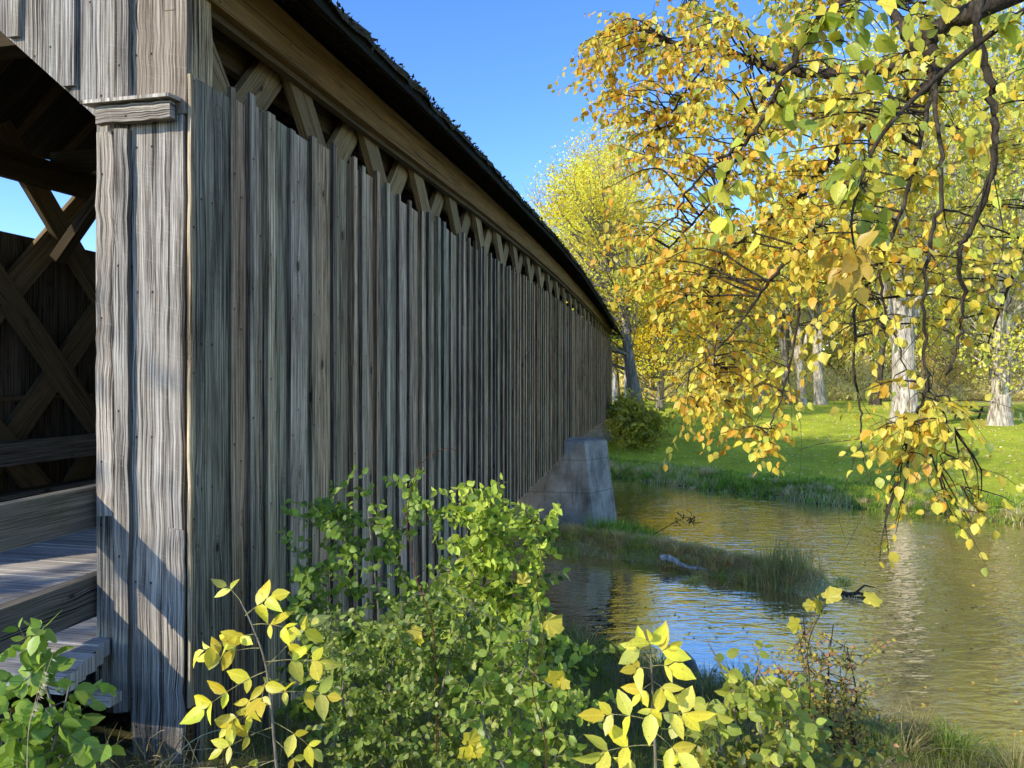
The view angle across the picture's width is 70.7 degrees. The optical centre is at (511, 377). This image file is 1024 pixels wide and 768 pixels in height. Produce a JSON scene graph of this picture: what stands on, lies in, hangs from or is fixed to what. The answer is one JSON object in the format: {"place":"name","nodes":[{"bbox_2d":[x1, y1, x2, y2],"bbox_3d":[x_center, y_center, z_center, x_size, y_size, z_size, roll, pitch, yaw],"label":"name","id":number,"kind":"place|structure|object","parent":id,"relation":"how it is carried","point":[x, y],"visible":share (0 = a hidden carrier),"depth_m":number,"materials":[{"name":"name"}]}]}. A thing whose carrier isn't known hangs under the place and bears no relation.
{"place":"outdoors","nodes":[
{"label":"outdoors","id":0,"kind":"place"},
{"bbox_2d":[0,383,1023,767],"bbox_3d":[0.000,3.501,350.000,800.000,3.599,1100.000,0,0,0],"label":"ground","id":1,"kind":"structure","parent":0,"point":[820,423],"depth_m":28.56,"materials":[{"name":"green plant"}]},
{"bbox_2d":[26,648,54,767],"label":"grass stalk","id":2,"kind":"object","parent":1,"relation":"on","point":[37,703],"depth_m":3.00,"materials":[{"name":"plant"}]},
{"bbox_2d":[0,612,125,767],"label":"alder sapling","id":3,"kind":"object","parent":1,"relation":"on","point":[80,746],"visible":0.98,"depth_m":3.18,"materials":[{"name":"green plant"}]},
{"bbox_2d":[71,671,95,691],"bbox_3d":[-4.376,3.655,6.359,4.750,3.090,0.950,0,0,12],"label":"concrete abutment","id":4,"kind":"object","parent":1,"relation":"on","point":[91,678],"depth_m":5.65,"materials":[{"name":"grey concrete"}]},
{"bbox_2d":[106,730,269,767],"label":"dry grass","id":5,"kind":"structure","parent":1,"relation":"on","point":[167,766],"depth_m":4.29,"materials":[{"name":"brown plant"}]},
{"bbox_2d":[180,579,343,767],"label":"ash sapling","id":6,"kind":"object","parent":1,"relation":"on","point":[231,640],"visible":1,"depth_m":2.87,"materials":[{"name":"yellow plant"}]},
{"bbox_2d":[268,465,483,762],"bbox_3d":[-0.985,1.752,5.256,1.574,2.260,1.232,0,0,0],"label":"honeysuckle bush","id":7,"kind":"object","parent":1,"relation":"on","point":[306,581],"visible":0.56,"depth_m":5.21,"materials":[{"name":"green plant"}]},
{"bbox_2d":[263,579,571,767],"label":"privet bush","id":8,"kind":"object","parent":1,"relation":"on","point":[354,747],"visible":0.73,"depth_m":4.05,"materials":[{"name":"green plant"}]},
{"bbox_2d":[407,448,455,765],"bbox_3d":[-0.429,1.472,3.896,0.277,2.182,0.042,0,0,4],"label":"grape vine","id":9,"kind":"object","parent":1,"relation":"on","point":[415,633],"visible":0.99,"depth_m":3.90,"materials":[{"name":"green plant"}]},
{"bbox_2d":[457,728,485,767],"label":"grape vine","id":10,"kind":"object","parent":1,"relation":"on","point":[473,749],"visible":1,"depth_m":2.90,"materials":[{"name":"yellow plant"}]},
{"bbox_2d":[425,472,570,767],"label":"dogwood bush","id":11,"kind":"object","parent":1,"relation":"on","point":[482,512],"visible":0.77,"depth_m":4.96,"materials":[{"name":"green plant"}]},
{"bbox_2d":[1,608,1023,767],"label":"bank grass","id":12,"kind":"structure","parent":1,"relation":"on","point":[702,684],"depth_m":7.82,"materials":[{"name":"green plant"}]},
{"bbox_2d":[444,603,625,767],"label":"viburnum shrub","id":13,"kind":"object","parent":1,"relation":"on","point":[553,702],"visible":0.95,"depth_m":3.49,"materials":[{"name":"green plant"}]},
{"bbox_2d":[517,518,570,767],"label":"grape vine","id":14,"kind":"object","parent":1,"relation":"on","point":[552,626],"visible":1,"depth_m":3.20,"materials":[{"name":"yellow plant"}]},
{"bbox_2d":[519,135,636,290],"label":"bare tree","id":15,"kind":"object","parent":1,"relation":"on","point":[553,192],"visible":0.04,"depth_m":66.27,"materials":[{"name":"yellow plant"}]},
{"bbox_2d":[521,140,665,353],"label":"maple tree","id":16,"kind":"object","parent":1,"relation":"on","point":[546,220],"visible":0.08,"depth_m":57.54,"materials":[{"name":"yellow plant"}]},
{"bbox_2d":[584,420,617,440],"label":"concrete abutment","id":17,"kind":"object","parent":1,"relation":"on","point":[597,431],"depth_m":40.53,"materials":[{"name":"grey concrete"}]},
{"bbox_2d":[525,147,682,407],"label":"leaning tree","id":18,"kind":"object","parent":1,"relation":"on","point":[626,330],"visible":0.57,"depth_m":40.71,"materials":[{"name":"yellow plant"}]},
{"bbox_2d":[536,112,679,396],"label":"slender tree","id":19,"kind":"object","parent":1,"relation":"on","point":[616,174],"visible":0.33,"depth_m":46.22,"materials":[{"name":"yellow plant"}]},
{"bbox_2d":[613,373,614,401],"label":"post","id":20,"kind":"object","parent":1,"relation":"on","point":[614,387],"visible":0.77,"depth_m":46.97,"materials":[{"name":"paint"}]},
{"bbox_2d":[551,107,688,400],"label":"maple tree","id":21,"kind":"object","parent":1,"relation":"on","point":[617,386],"visible":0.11,"depth_m":61.51,"materials":[{"name":"yellow plant"}]},
{"bbox_2d":[602,387,683,452],"bbox_3d":[6.807,2.316,37.533,4.537,3.594,4.273,0,0,0],"label":"bush","id":22,"kind":"object","parent":1,"relation":"on","point":[636,424],"visible":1,"depth_m":37.01,"materials":[{"name":"green plant"}]},
{"bbox_2d":[572,621,716,767],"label":"ash sapling","id":23,"kind":"object","parent":1,"relation":"on","point":[683,701],"visible":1,"depth_m":2.43,"materials":[{"name":"yellow plant"}]},
{"bbox_2d":[620,221,679,366],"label":"woodland tree","id":24,"kind":"object","parent":1,"relation":"on","point":[647,308],"visible":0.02,"depth_m":95.62,"materials":[{"name":"yellow plant"}]},
{"bbox_2d":[630,208,710,388],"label":"woodland tree","id":25,"kind":"object","parent":1,"relation":"on","point":[668,240],"visible":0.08,"depth_m":89.00,"materials":[{"name":"yellow plant"}]},
{"bbox_2d":[612,255,729,408],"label":"maple tree","id":26,"kind":"object","parent":1,"relation":"on","point":[652,371],"visible":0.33,"depth_m":58.64,"materials":[{"name":"yellow plant"}]},
{"bbox_2d":[671,651,698,673],"bbox_3d":[2.458,4.427,10.603,0.604,0.857,0.558,0,0,0],"label":"rock","id":27,"kind":"object","parent":1,"relation":"on","point":[688,663],"visible":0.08,"depth_m":10.48,"materials":[{"name":"stone"}]},
{"bbox_2d":[666,225,738,381],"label":"woodland tree","id":28,"kind":"object","parent":1,"relation":"on","point":[695,331],"depth_m":103.65,"materials":[{"name":"yellow plant"}]},
{"bbox_2d":[669,216,743,380],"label":"willow tree","id":29,"kind":"object","parent":1,"relation":"on","point":[719,337],"visible":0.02,"depth_m":80.03,"materials":[{"name":"yellow plant"}]},
{"bbox_2d":[667,223,776,403],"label":"willow tree","id":30,"kind":"object","parent":1,"relation":"on","point":[735,298],"visible":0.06,"depth_m":66.84,"materials":[{"name":"yellow plant"}]},
{"bbox_2d":[687,230,773,398],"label":"willow tree","id":31,"kind":"object","parent":1,"relation":"on","point":[743,395],"visible":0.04,"depth_m":71.79,"materials":[{"name":"yellow plant"}]},
{"bbox_2d":[689,306,786,379],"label":"woodland tree","id":32,"kind":"object","parent":1,"relation":"on","point":[731,350],"visible":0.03,"depth_m":90.35,"materials":[{"name":"yellow plant"}]},
{"bbox_2d":[661,639,834,767],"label":"honeysuckle bush","id":33,"kind":"object","parent":1,"relation":"on","point":[755,701],"visible":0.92,"depth_m":3.09,"materials":[{"name":"green plant"}]},
{"bbox_2d":[738,237,804,372],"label":"woodland tree","id":34,"kind":"object","parent":1,"relation":"on","point":[762,363],"visible":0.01,"depth_m":96.97,"materials":[{"name":"yellow plant"}]},
{"bbox_2d":[726,200,826,403],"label":"willow tree","id":35,"kind":"object","parent":1,"relation":"on","point":[783,343],"visible":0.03,"depth_m":65.59,"materials":[{"name":"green plant"}]},
{"bbox_2d":[727,183,837,404],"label":"willow tree","id":36,"kind":"object","parent":1,"relation":"on","point":[799,369],"visible":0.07,"depth_m":64.66,"materials":[{"name":"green plant"}]},
{"bbox_2d":[657,702,909,767],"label":"bank scrub","id":37,"kind":"object","parent":1,"relation":"on","point":[822,752],"visible":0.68,"depth_m":3.16,"materials":[{"name":"green plant"}]},
{"bbox_2d":[547,0,1023,576],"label":"elm tree","id":38,"kind":"object","parent":1,"relation":"on","point":[839,260],"visible":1,"depth_m":4.75,"materials":[{"name":"yellow plant"}]},
{"bbox_2d":[747,295,837,383],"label":"woodland tree","id":39,"kind":"object","parent":1,"relation":"on","point":[776,337],"visible":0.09,"depth_m":87.39,"materials":[{"name":"yellow plant"}]},
{"bbox_2d":[759,211,868,404],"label":"willow tree","id":40,"kind":"object","parent":1,"relation":"on","point":[819,397],"visible":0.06,"depth_m":64.53,"materials":[{"name":"yellow plant"}]},
{"bbox_2d":[609,455,1023,525],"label":"bank grass","id":41,"kind":"structure","parent":1,"relation":"on","point":[707,472],"depth_m":27.64,"materials":[{"name":"green plant"}]},
{"bbox_2d":[776,294,859,382],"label":"woodland tree","id":42,"kind":"object","parent":1,"relation":"on","point":[823,345],"visible":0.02,"depth_m":99.16,"materials":[{"name":"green plant"}]},
{"bbox_2d":[616,402,1023,504],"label":"fallen leaves","id":43,"kind":"object","parent":1,"relation":"on","point":[958,427],"visible":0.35,"depth_m":34.47,"materials":[{"name":"yellow plant"}]},
{"bbox_2d":[618,344,1023,400],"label":"thicket","id":44,"kind":"object","parent":1,"relation":"on","point":[845,390],"visible":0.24,"depth_m":77.42,"materials":[{"name":"green plant"}]},
{"bbox_2d":[618,271,1023,391],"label":"distant wood","id":45,"kind":"object","parent":1,"relation":"on","point":[831,358],"visible":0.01,"depth_m":106.05,"materials":[{"name":"yellow plant"}]},
{"bbox_2d":[744,613,906,767],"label":"wild rose","id":46,"kind":"object","parent":1,"relation":"on","point":[825,705],"visible":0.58,"depth_m":3.69,"materials":[{"name":"green plant"}]},
{"bbox_2d":[787,586,882,767],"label":"grape vine","id":47,"kind":"object","parent":1,"relation":"on","point":[831,594],"visible":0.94,"depth_m":3.10,"materials":[{"name":"yellow plant"}]},
{"bbox_2d":[795,282,890,381],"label":"woodland tree","id":48,"kind":"object","parent":1,"relation":"on","point":[843,363],"visible":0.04,"depth_m":91.64,"materials":[{"name":"yellow plant"}]},
{"bbox_2d":[803,200,920,384],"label":"woodland tree","id":49,"kind":"object","parent":1,"relation":"on","point":[864,325],"visible":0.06,"depth_m":85.73,"materials":[{"name":"yellow plant"}]},
{"bbox_2d":[770,4,1023,429],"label":"cottonwood tree","id":50,"kind":"object","parent":1,"relation":"on","point":[901,400],"visible":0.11,"depth_m":37.97,"materials":[{"name":"yellow plant"}]},
{"bbox_2d":[834,178,963,378],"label":"woodland tree","id":51,"kind":"object","parent":1,"relation":"on","point":[868,326],"visible":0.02,"depth_m":100.12,"materials":[{"name":"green plant"}]},
{"bbox_2d":[854,194,948,404],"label":"willow tree","id":52,"kind":"object","parent":1,"relation":"on","point":[879,377],"visible":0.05,"depth_m":63.62,"materials":[{"name":"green plant"}]},
{"bbox_2d":[857,156,981,376],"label":"woodland tree","id":53,"kind":"object","parent":1,"relation":"on","point":[926,349],"visible":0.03,"depth_m":87.83,"materials":[{"name":"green plant"}]},
{"bbox_2d":[849,98,1022,384],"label":"woodland tree","id":54,"kind":"object","parent":1,"relation":"on","point":[930,315],"visible":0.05,"depth_m":79.10,"materials":[{"name":"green plant"}]},
{"bbox_2d":[855,0,1023,425],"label":"cottonwood tree","id":55,"kind":"object","parent":1,"relation":"on","point":[1004,361],"visible":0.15,"depth_m":39.35,"materials":[{"name":"yellow plant"}]},
{"bbox_2d":[888,734,995,767],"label":"bank log","id":56,"kind":"object","parent":1,"relation":"on","point":[948,749],"visible":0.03,"depth_m":7.87,"materials":[{"name":"brown wood"}]},
{"bbox_2d":[916,335,990,413],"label":"young maple","id":57,"kind":"object","parent":1,"relation":"on","point":[941,366],"visible":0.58,"depth_m":50.01,"materials":[{"name":"yellow plant"}]},
{"bbox_2d":[947,406,988,419],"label":"picnic table","id":58,"kind":"object","parent":1,"relation":"on","point":[981,411],"visible":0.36,"depth_m":44.06,"materials":[{"name":"wood"}]},
{"bbox_2d":[917,112,1023,391],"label":"woodland tree","id":59,"kind":"object","parent":1,"relation":"on","point":[990,371],"visible":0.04,"depth_m":76.09,"materials":[{"name":"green plant"}]},
{"bbox_2d":[918,113,1023,380],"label":"woodland tree","id":60,"kind":"object","parent":1,"relation":"on","point":[1017,314],"visible":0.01,"depth_m":85.75,"materials":[{"name":"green plant"}]},
{"bbox_2d":[931,142,1022,388],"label":"woodland tree","id":61,"kind":"object","parent":1,"relation":"on","point":[975,362],"depth_m":94.56,"materials":[{"name":"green plant"}]},
{"bbox_2d":[964,178,1023,372],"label":"woodland tree","id":62,"kind":"object","parent":1,"relation":"on","point":[1017,330],"visible":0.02,"depth_m":80.52,"materials":[{"name":"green plant"}]},
{"bbox_2d":[0,0,1023,375],"label":"sky","id":63,"kind":"structure","parent":0,"point":[491,65],"materials":[{"name":"blue"}]},
{"bbox_2d":[493,513,860,603],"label":"island grass","id":64,"kind":"structure","parent":0,"point":[615,535],"depth_m":17.22,"materials":[{"name":"green plant"}]},
{"bbox_2d":[652,509,700,535],"bbox_3d":[4.187,4.027,19.296,1.789,1.095,0.536,0,0,0],"label":"dead stalk","id":65,"kind":"object","parent":64,"relation":"on","point":[691,521],"visible":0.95,"depth_m":19.30,"materials":[{"name":"brown plant"}]},
{"bbox_2d":[659,554,707,570],"bbox_3d":[4.077,4.395,17.154,1.158,0.279,0.190,0,0,27],"label":"driftwood log","id":66,"kind":"object","parent":64,"relation":"on","point":[669,558],"visible":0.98,"depth_m":17.17,"materials":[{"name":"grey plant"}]},
{"bbox_2d":[415,478,1023,759],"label":"river water","id":67,"kind":"structure","parent":0,"point":[957,664],"depth_m":14.82,"materials":[{"name":"liquid"}]},
{"bbox_2d":[510,437,616,528],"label":"bridge pier","id":68,"kind":"structure","parent":67,"relation":"in","point":[575,481],"depth_m":21.45,"materials":[{"name":"concrete"}]},
{"bbox_2d":[0,0,620,762],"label":"covered bridge","id":69,"kind":"structure","parent":68,"relation":"on","point":[330,246],"depth_m":5.93,"materials":[{"name":"grey wood"}]},
{"bbox_2d":[81,688,121,707],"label":"timber block","id":70,"kind":"structure","parent":69,"relation":"attached to","point":[108,700],"depth_m":4.38,"materials":[{"name":"grey wood"}]},
{"bbox_2d":[549,483,1023,733],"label":"floating leaves","id":71,"kind":"object","parent":67,"relation":"on","point":[923,704],"visible":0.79,"depth_m":14.56,"materials":[{"name":"yellow plant"}]},
{"bbox_2d":[841,585,874,595],"bbox_3d":[7.045,4.517,15.377,1.417,0.197,0.372,0,0,8],"label":"drift branch","id":72,"kind":"object","parent":67,"relation":"in","point":[856,592],"visible":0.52,"depth_m":15.20,"materials":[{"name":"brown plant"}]}
]}

